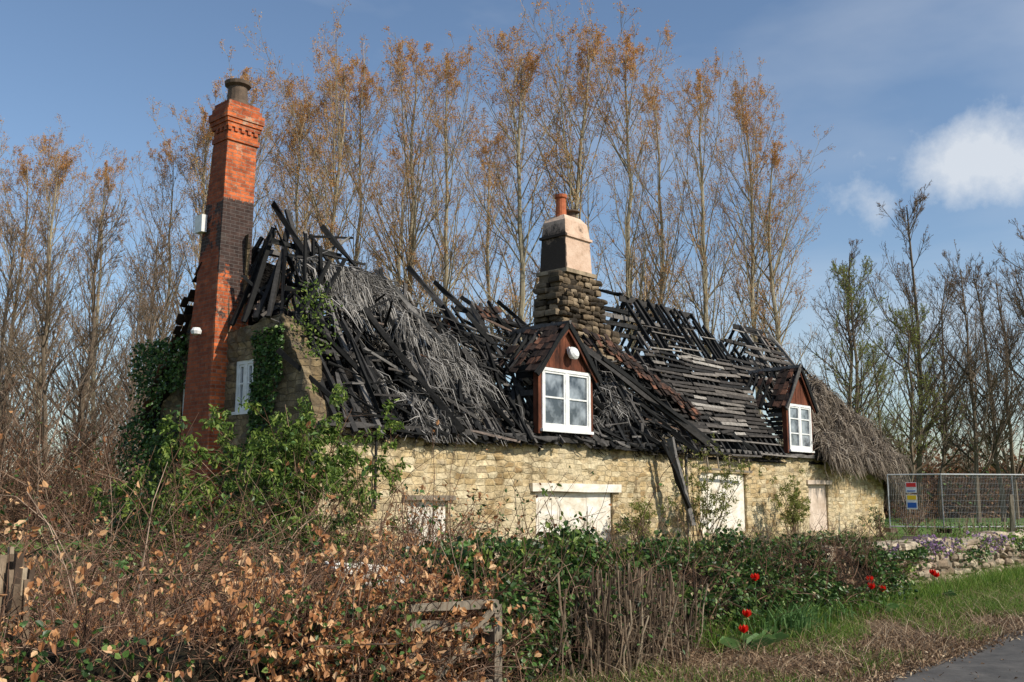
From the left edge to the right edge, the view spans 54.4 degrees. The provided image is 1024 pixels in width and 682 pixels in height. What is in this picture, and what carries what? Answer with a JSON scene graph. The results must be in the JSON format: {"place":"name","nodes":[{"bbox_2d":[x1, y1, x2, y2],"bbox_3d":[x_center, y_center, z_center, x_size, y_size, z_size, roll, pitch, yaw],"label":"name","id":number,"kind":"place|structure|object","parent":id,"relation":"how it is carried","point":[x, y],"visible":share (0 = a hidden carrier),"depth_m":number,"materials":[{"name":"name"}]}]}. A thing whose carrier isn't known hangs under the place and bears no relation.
{"place":"outdoors","nodes":[
{"label":"outdoors","id":0,"kind":"place"},
{"bbox_2d":[25,535,899,633],"bbox_3d":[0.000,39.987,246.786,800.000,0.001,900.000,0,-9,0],"label":"ground","id":1,"kind":"structure","parent":0,"point":[88,559],"depth_m":24.25,"materials":[{"name":"green plant"}]},
{"bbox_2d":[0,132,10,164],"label":"poplar tree","id":2,"kind":"object","parent":1,"relation":"on","point":[4,144],"visible":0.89,"depth_m":61.15,"materials":[{"name":"brown plant"}]},
{"bbox_2d":[0,115,87,446],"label":"poplar tree","id":3,"kind":"object","parent":1,"relation":"on","point":[5,189],"visible":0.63,"depth_m":58.73,"materials":[{"name":"brown plant"}]},
{"bbox_2d":[0,113,122,473],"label":"poplar tree","id":4,"kind":"object","parent":1,"relation":"on","point":[64,164],"visible":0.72,"depth_m":58.38,"materials":[{"name":"brown plant"}]},
{"bbox_2d":[52,147,146,478],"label":"poplar tree","id":5,"kind":"object","parent":1,"relation":"on","point":[105,177],"visible":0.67,"depth_m":58.72,"materials":[{"name":"brown plant"}]},
{"bbox_2d":[105,128,201,397],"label":"poplar tree","id":6,"kind":"object","parent":1,"relation":"on","point":[167,152],"visible":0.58,"depth_m":61.73,"materials":[{"name":"brown plant"}]},
{"bbox_2d":[87,420,252,572],"bbox_3d":[-5.210,2.659,15.916,2.316,2.667,3.385,8,-12,-42],"label":"elder shrub","id":7,"kind":"object","parent":1,"relation":"on","point":[139,475],"visible":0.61,"depth_m":15.34,"materials":[{"name":"green plant"}]},
{"bbox_2d":[133,84,227,353],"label":"poplar tree","id":8,"kind":"object","parent":1,"relation":"on","point":[204,145],"visible":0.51,"depth_m":59.72,"materials":[{"name":"brown plant"}]},
{"bbox_2d":[152,39,301,308],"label":"poplar tree","id":9,"kind":"object","parent":1,"relation":"on","point":[245,76],"visible":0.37,"depth_m":57.15,"materials":[{"name":"brown plant"}]},
{"bbox_2d":[156,382,410,580],"bbox_3d":[-3.861,2.343,16.405,3.304,3.445,4.322,-6,-10,32],"label":"elder shrub","id":10,"kind":"object","parent":1,"relation":"on","point":[254,445],"visible":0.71,"depth_m":16.35,"materials":[{"name":"green plant"}]},
{"bbox_2d":[254,104,367,304],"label":"poplar tree","id":11,"kind":"object","parent":1,"relation":"on","point":[303,216],"visible":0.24,"depth_m":68.47,"materials":[{"name":"brown plant"}]},
{"bbox_2d":[252,54,371,310],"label":"poplar tree","id":12,"kind":"object","parent":1,"relation":"on","point":[291,97],"visible":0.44,"depth_m":59.68,"materials":[{"name":"brown plant"}]},
{"bbox_2d":[235,0,408,314],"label":"poplar tree","id":13,"kind":"object","parent":1,"relation":"on","point":[334,181],"visible":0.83,"depth_m":56.26,"materials":[{"name":"brown plant"}]},
{"bbox_2d":[267,465,401,577],"bbox_3d":[-2.567,2.799,14.556,1.900,1.977,2.049,0,-9,0],"label":"elder shrub","id":14,"kind":"object","parent":1,"relation":"on","point":[373,493],"visible":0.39,"depth_m":14.72,"materials":[{"name":"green plant"}]},
{"bbox_2d":[0,404,701,664],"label":"bramble thicket","id":15,"kind":"object","parent":1,"relation":"on","point":[213,559],"visible":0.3,"depth_m":10.49,"materials":[{"name":"brown plant"}]},
{"bbox_2d":[325,560,403,585],"bbox_3d":[-1.525,2.604,11.127,0.600,0.046,1.000,19,1,45],"label":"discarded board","id":16,"kind":"object","parent":15,"relation":"in","point":[351,571],"visible":0.11,"depth_m":11.13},
{"bbox_2d":[307,29,406,329],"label":"poplar tree","id":17,"kind":"object","parent":1,"relation":"on","point":[363,95],"visible":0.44,"depth_m":59.31,"materials":[{"name":"brown plant"}]},
{"bbox_2d":[304,26,495,313],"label":"poplar tree","id":18,"kind":"object","parent":1,"relation":"on","point":[413,230],"visible":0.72,"depth_m":57.26,"materials":[{"name":"brown plant"}]},
{"bbox_2d":[348,113,469,340],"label":"poplar tree","id":19,"kind":"object","parent":1,"relation":"on","point":[394,172],"visible":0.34,"depth_m":68.39,"materials":[{"name":"brown plant"}]},
{"bbox_2d":[372,472,473,568],"bbox_3d":[-1.755,3.383,18.288,1.573,1.966,2.168,7,-11,-37],"label":"bare shrub","id":20,"kind":"object","parent":1,"relation":"on","point":[409,515],"visible":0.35,"depth_m":18.21,"materials":[{"name":"brown plant"}]},
{"bbox_2d":[358,481,491,572],"bbox_3d":[-1.449,2.849,14.167,2.239,1.759,2.244,9,-12,-44],"label":"bare shrub","id":21,"kind":"object","parent":1,"relation":"on","point":[457,516],"visible":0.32,"depth_m":14.17,"materials":[{"name":"brown plant"}]},
{"bbox_2d":[363,521,503,596],"bbox_3d":[-0.853,2.489,10.315,1.616,1.284,1.558,-6,-10,32],"label":"bare shrub","id":22,"kind":"object","parent":1,"relation":"on","point":[417,539],"visible":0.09,"depth_m":10.11,"materials":[{"name":"brown plant"}]},
{"bbox_2d":[382,36,521,348],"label":"poplar tree","id":23,"kind":"object","parent":1,"relation":"on","point":[446,279],"visible":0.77,"depth_m":56.08,"materials":[{"name":"brown plant"}]},
{"bbox_2d":[428,105,544,385],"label":"poplar tree","id":24,"kind":"object","parent":1,"relation":"on","point":[487,267],"visible":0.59,"depth_m":68.27,"materials":[{"name":"brown plant"}]},
{"bbox_2d":[0,311,984,488],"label":"distant woodland","id":25,"kind":"object","parent":1,"relation":"on","point":[27,394],"visible":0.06,"depth_m":52.11,"materials":[{"name":"brown plant"}]},
{"bbox_2d":[81,78,913,571],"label":"ruined cottage","id":26,"kind":"structure","parent":1,"relation":"on","point":[375,340],"depth_m":23.98,"materials":[{"name":"stone"}]},
{"bbox_2d":[180,359,253,423],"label":"gable windows","id":27,"kind":"structure","parent":26,"relation":"in","point":[244,368],"depth_m":21.48,"materials":[{"name":"white paint"}]},
{"bbox_2d":[435,0,604,384],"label":"poplar tree","id":28,"kind":"object","parent":1,"relation":"on","point":[531,67],"visible":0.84,"depth_m":57.60,"materials":[{"name":"brown plant"}]},
{"bbox_2d":[472,0,643,337],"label":"poplar tree","id":29,"kind":"object","parent":1,"relation":"on","point":[574,194],"visible":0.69,"depth_m":57.93,"materials":[{"name":"brown plant"}]},
{"bbox_2d":[531,483,629,542],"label":"garden shrub","id":30,"kind":"object","parent":1,"relation":"on","point":[575,515],"visible":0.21,"depth_m":13.14,"materials":[{"name":"green plant"}]},
{"bbox_2d":[567,0,697,358],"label":"poplar tree","id":31,"kind":"object","parent":1,"relation":"on","point":[629,259],"visible":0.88,"depth_m":58.26,"materials":[{"name":"brown plant"}]},
{"bbox_2d":[259,519,1007,574],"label":"garden weeds","id":32,"kind":"object","parent":1,"relation":"on","point":[887,538],"visible":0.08,"depth_m":26.21,"materials":[{"name":"green plant"}]},
{"bbox_2d":[617,496,675,542],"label":"shrub","id":33,"kind":"object","parent":1,"relation":"on","point":[636,506],"visible":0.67,"depth_m":25.74,"materials":[{"name":"green plant"}]},
{"bbox_2d":[590,69,727,372],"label":"poplar tree","id":34,"kind":"object","parent":1,"relation":"on","point":[656,126],"visible":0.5,"depth_m":62.06,"materials":[{"name":"brown plant"}]},
{"bbox_2d":[640,47,775,377],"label":"poplar tree","id":35,"kind":"object","parent":1,"relation":"on","point":[706,295],"visible":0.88,"depth_m":57.36,"materials":[{"name":"brown plant"}]},
{"bbox_2d":[671,433,766,543],"bbox_3d":[5.509,4.179,27.827,2.365,3.328,2.420,6,-11,-35],"label":"shrub","id":36,"kind":"object","parent":1,"relation":"on","point":[706,512],"visible":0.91,"depth_m":27.68,"materials":[{"name":"green plant"}]},
{"bbox_2d":[682,48,814,413],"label":"poplar tree","id":37,"kind":"object","parent":1,"relation":"on","point":[740,115],"visible":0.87,"depth_m":58.84,"materials":[{"name":"brown plant"}]},
{"bbox_2d":[703,125,835,446],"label":"poplar tree","id":38,"kind":"object","parent":1,"relation":"on","point":[774,308],"visible":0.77,"depth_m":59.14,"materials":[{"name":"brown plant"}]},
{"bbox_2d":[769,468,810,537],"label":"shrub","id":39,"kind":"object","parent":1,"relation":"on","point":[793,515],"visible":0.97,"depth_m":31.36,"materials":[{"name":"green plant"}]},
{"bbox_2d":[858,503,894,537],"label":"shrub","id":40,"kind":"object","parent":1,"relation":"on","point":[876,517],"visible":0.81,"depth_m":36.43,"materials":[{"name":"green plant"}]},
{"bbox_2d":[775,416,1023,518],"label":"distant hedgerow","id":41,"kind":"object","parent":1,"relation":"on","point":[927,468],"visible":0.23,"depth_m":69.48,"materials":[{"name":"brown plant"}]},
{"bbox_2d":[805,529,1023,588],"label":"stone garden wall","id":42,"kind":"structure","parent":1,"relation":"on","point":[1006,555],"depth_m":16.21,"materials":[{"name":"beige stone"}]},
{"bbox_2d":[851,529,1023,584],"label":"wall top plants","id":43,"kind":"object","parent":42,"relation":"attached to","point":[920,551],"depth_m":15.89,"materials":[{"name":"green plant"}]},
{"bbox_2d":[0,517,1023,552],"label":"meadow","id":44,"kind":"structure","parent":0,"point":[961,520],"depth_m":48.14,"materials":[{"name":"green plant"}]},
{"bbox_2d":[0,210,82,463],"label":"bare tree","id":45,"kind":"object","parent":44,"relation":"on","point":[10,291],"visible":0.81,"depth_m":41.09,"materials":[{"name":"brown plant"}]},
{"bbox_2d":[0,211,133,536],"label":"bare tree","id":46,"kind":"object","parent":44,"relation":"on","point":[45,327],"visible":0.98,"depth_m":38.03,"materials":[{"name":"brown plant"}]},
{"bbox_2d":[0,342,149,545],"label":"woodland undergrowth","id":47,"kind":"object","parent":44,"relation":"on","point":[68,478],"visible":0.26,"depth_m":34.12,"materials":[{"name":"brown plant"}]},
{"bbox_2d":[1,181,162,495],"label":"bare tree","id":48,"kind":"object","parent":44,"relation":"on","point":[91,350],"visible":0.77,"depth_m":44.54,"materials":[{"name":"brown plant"}]},
{"bbox_2d":[83,251,181,492],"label":"bare tree","id":49,"kind":"object","parent":44,"relation":"on","point":[143,291],"visible":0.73,"depth_m":41.37,"materials":[{"name":"brown plant"}]},
{"bbox_2d":[86,293,179,495],"bbox_3d":[-13.836,2.706,38.699,4.883,9.573,3.702,-8,-12,40],"label":"bare tree","id":50,"kind":"object","parent":44,"relation":"on","point":[156,314],"visible":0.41,"depth_m":38.70,"materials":[{"name":"brown plant"}]},
{"bbox_2d":[78,207,196,498],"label":"bare tree","id":51,"kind":"object","parent":44,"relation":"on","point":[162,265],"visible":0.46,"depth_m":45.84,"materials":[{"name":"brown plant"}]},
{"bbox_2d":[786,239,911,425],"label":"bare tree","id":52,"kind":"object","parent":44,"relation":"on","point":[849,339],"visible":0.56,"depth_m":61.83,"materials":[{"name":"green plant"}]},
{"bbox_2d":[804,255,929,437],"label":"budding tree","id":53,"kind":"object","parent":44,"relation":"on","point":[857,397],"visible":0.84,"depth_m":52.91,"materials":[{"name":"green plant"}]},
{"bbox_2d":[857,336,914,453],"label":"budding tree","id":54,"kind":"object","parent":44,"relation":"on","point":[869,355],"visible":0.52,"depth_m":54.59,"materials":[{"name":"green plant"}]},
{"bbox_2d":[854,303,971,523],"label":"budding tree","id":55,"kind":"object","parent":44,"relation":"on","point":[911,446],"visible":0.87,"depth_m":55.79,"materials":[{"name":"green plant"}]},
{"bbox_2d":[883,474,943,532],"bbox_3d":[14.075,5.657,34.743,2.279,2.024,0.732,-5,-10,27],"label":"site fence panel","id":56,"kind":"object","parent":44,"relation":"on","point":[890,522],"visible":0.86,"depth_m":34.76,"materials":[{"name":"metal"}]},
{"bbox_2d":[905,482,917,508],"bbox_3d":[13.958,5.408,34.792,0.365,0.930,0.019,-5,-10,27],"label":"safety sign","id":57,"kind":"object","parent":56,"relation":"attached to","point":[911,500],"visible":1,"depth_m":34.79,"materials":[{"name":"plastic"}]},
{"bbox_2d":[883,476,953,534],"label":"shrub","id":58,"kind":"object","parent":44,"relation":"on","point":[916,518],"visible":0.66,"depth_m":39.34,"materials":[{"name":"brown plant"}]},
{"bbox_2d":[837,181,1000,521],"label":"bare tree","id":59,"kind":"object","parent":44,"relation":"on","point":[909,296],"visible":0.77,"depth_m":59.24,"materials":[{"name":"green plant"}]},
{"bbox_2d":[900,273,1004,518],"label":"bare tree","id":60,"kind":"object","parent":44,"relation":"on","point":[944,448],"visible":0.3,"depth_m":65.83,"materials":[{"name":"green plant"}]},
{"bbox_2d":[900,514,1023,537],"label":"fence weeds","id":61,"kind":"object","parent":44,"relation":"on","point":[972,525],"visible":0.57,"depth_m":33.79,"materials":[{"name":"green plant"}]},
{"bbox_2d":[913,240,1023,522],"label":"bare tree","id":62,"kind":"object","parent":44,"relation":"on","point":[974,468],"visible":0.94,"depth_m":58.03,"materials":[{"name":"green plant"}]},
{"bbox_2d":[921,255,1023,521],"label":"bare tree","id":63,"kind":"object","parent":44,"relation":"on","point":[996,465],"visible":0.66,"depth_m":59.32,"materials":[{"name":"brown plant"}]},
{"bbox_2d":[937,474,1015,532],"bbox_3d":[16.225,5.641,34.645,3.198,2.024,0.735,2,-9,-12],"label":"site fence panel","id":64,"kind":"object","parent":44,"relation":"on","point":[949,530],"visible":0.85,"depth_m":34.67,"materials":[{"name":"metal"}]},
{"bbox_2d":[952,266,1023,518],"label":"bare tree","id":65,"kind":"object","parent":44,"relation":"on","point":[1011,457],"visible":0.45,"depth_m":65.64,"materials":[{"name":"brown plant"}]},
{"bbox_2d":[970,218,1023,415],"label":"bare tree","id":66,"kind":"object","parent":44,"relation":"on","point":[1014,298],"visible":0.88,"depth_m":59.75,"materials":[{"name":"brown plant"}]},
{"bbox_2d":[1009,494,1014,531],"bbox_3d":[16.332,5.798,32.494,0.161,1.574,0.122,0,-9,0],"label":"wooden post","id":67,"kind":"object","parent":44,"relation":"on","point":[1011,513],"visible":0.7,"depth_m":32.48,"materials":[{"name":"grey wood"}]},
{"bbox_2d":[1007,474,1023,529],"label":"site fence panel","id":68,"kind":"object","parent":44,"relation":"on","point":[1018,497],"visible":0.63,"depth_m":35.04,"materials":[{"name":"metal"}]},
{"bbox_2d":[0,0,1023,487],"label":"sky","id":69,"kind":"structure","parent":0,"point":[911,94],"materials":[{"name":"blue"}]},
{"bbox_2d":[497,558,1023,681],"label":"verge","id":70,"kind":"structure","parent":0,"point":[812,658],"depth_m":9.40,"materials":[{"name":"green plant"}]},
{"bbox_2d":[0,547,35,646],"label":"wooden fence","id":71,"kind":"object","parent":70,"relation":"on","point":[25,574],"visible":0.4,"depth_m":5.72,"materials":[{"name":"brown wood"}]},
{"bbox_2d":[0,501,558,681],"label":"beech hedge","id":72,"kind":"object","parent":70,"relation":"on","point":[219,647],"visible":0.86,"depth_m":6.20,"materials":[{"name":"brown plant"}]},
{"bbox_2d":[295,571,560,681],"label":"hedge outgrowth","id":73,"kind":"object","parent":70,"relation":"on","point":[410,663],"visible":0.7,"depth_m":6.79,"materials":[{"name":"brown plant"}]},
{"bbox_2d":[409,599,501,681],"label":"broken wooden gate","id":74,"kind":"structure","parent":70,"relation":"on","point":[489,613],"depth_m":7.25,"materials":[{"name":"brown wood"}]},
{"bbox_2d":[530,560,751,681],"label":"cut dry shrub","id":75,"kind":"object","parent":70,"relation":"on","point":[636,632],"visible":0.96,"depth_m":8.47,"materials":[{"name":"brown plant"}]},
{"bbox_2d":[380,498,931,681],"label":"ivy hedge","id":76,"kind":"object","parent":70,"relation":"on","point":[726,566],"visible":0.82,"depth_m":9.75,"materials":[{"name":"green plant"}]},
{"bbox_2d":[718,624,774,653],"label":"tulip","id":77,"kind":"object","parent":70,"relation":"on","point":[752,641],"visible":0.84,"depth_m":9.49,"materials":[{"name":"green plant"}]},
{"bbox_2d":[740,609,789,642],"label":"tulip","id":78,"kind":"object","parent":70,"relation":"on","point":[778,636],"visible":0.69,"depth_m":9.83,"materials":[{"name":"green plant"}]},
{"bbox_2d":[751,573,778,633],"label":"tulip","id":79,"kind":"object","parent":70,"relation":"on","point":[754,576],"visible":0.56,"depth_m":10.39,"materials":[{"name":"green plant"}]},
{"bbox_2d":[729,596,862,643],"bbox_3d":[3.113,2.981,10.855,0.837,0.453,2.510,-6,-11,35],"label":"daffodil clump","id":80,"kind":"object","parent":70,"relation":"on","point":[799,620],"visible":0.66,"depth_m":10.50,"materials":[{"name":"green plant"}]},
{"bbox_2d":[864,575,885,609],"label":"tulip","id":81,"kind":"object","parent":70,"relation":"on","point":[871,578],"visible":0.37,"depth_m":12.61,"materials":[{"name":"red plant"}]},
{"bbox_2d":[859,583,898,617],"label":"tulip","id":82,"kind":"object","parent":70,"relation":"on","point":[892,606],"visible":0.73,"depth_m":12.32,"materials":[{"name":"green plant"}]},
{"bbox_2d":[872,585,905,610],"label":"tulip","id":83,"kind":"object","parent":70,"relation":"on","point":[884,587],"visible":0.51,"depth_m":12.61,"materials":[{"name":"red plant"}]},
{"bbox_2d":[917,569,956,600],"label":"tulip","id":84,"kind":"object","parent":70,"relation":"on","point":[932,572],"visible":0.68,"depth_m":13.89,"materials":[{"name":"green plant"}]},
{"bbox_2d":[928,572,953,597],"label":"tulip","id":85,"kind":"object","parent":70,"relation":"on","point":[936,574],"visible":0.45,"depth_m":14.19,"materials":[{"name":"red plant"}]},
{"bbox_2d":[887,630,1023,681],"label":"road","id":86,"kind":"structure","parent":0,"point":[1008,668],"depth_m":8.78,"materials":[{"name":"grey asphalt"}]}
]}

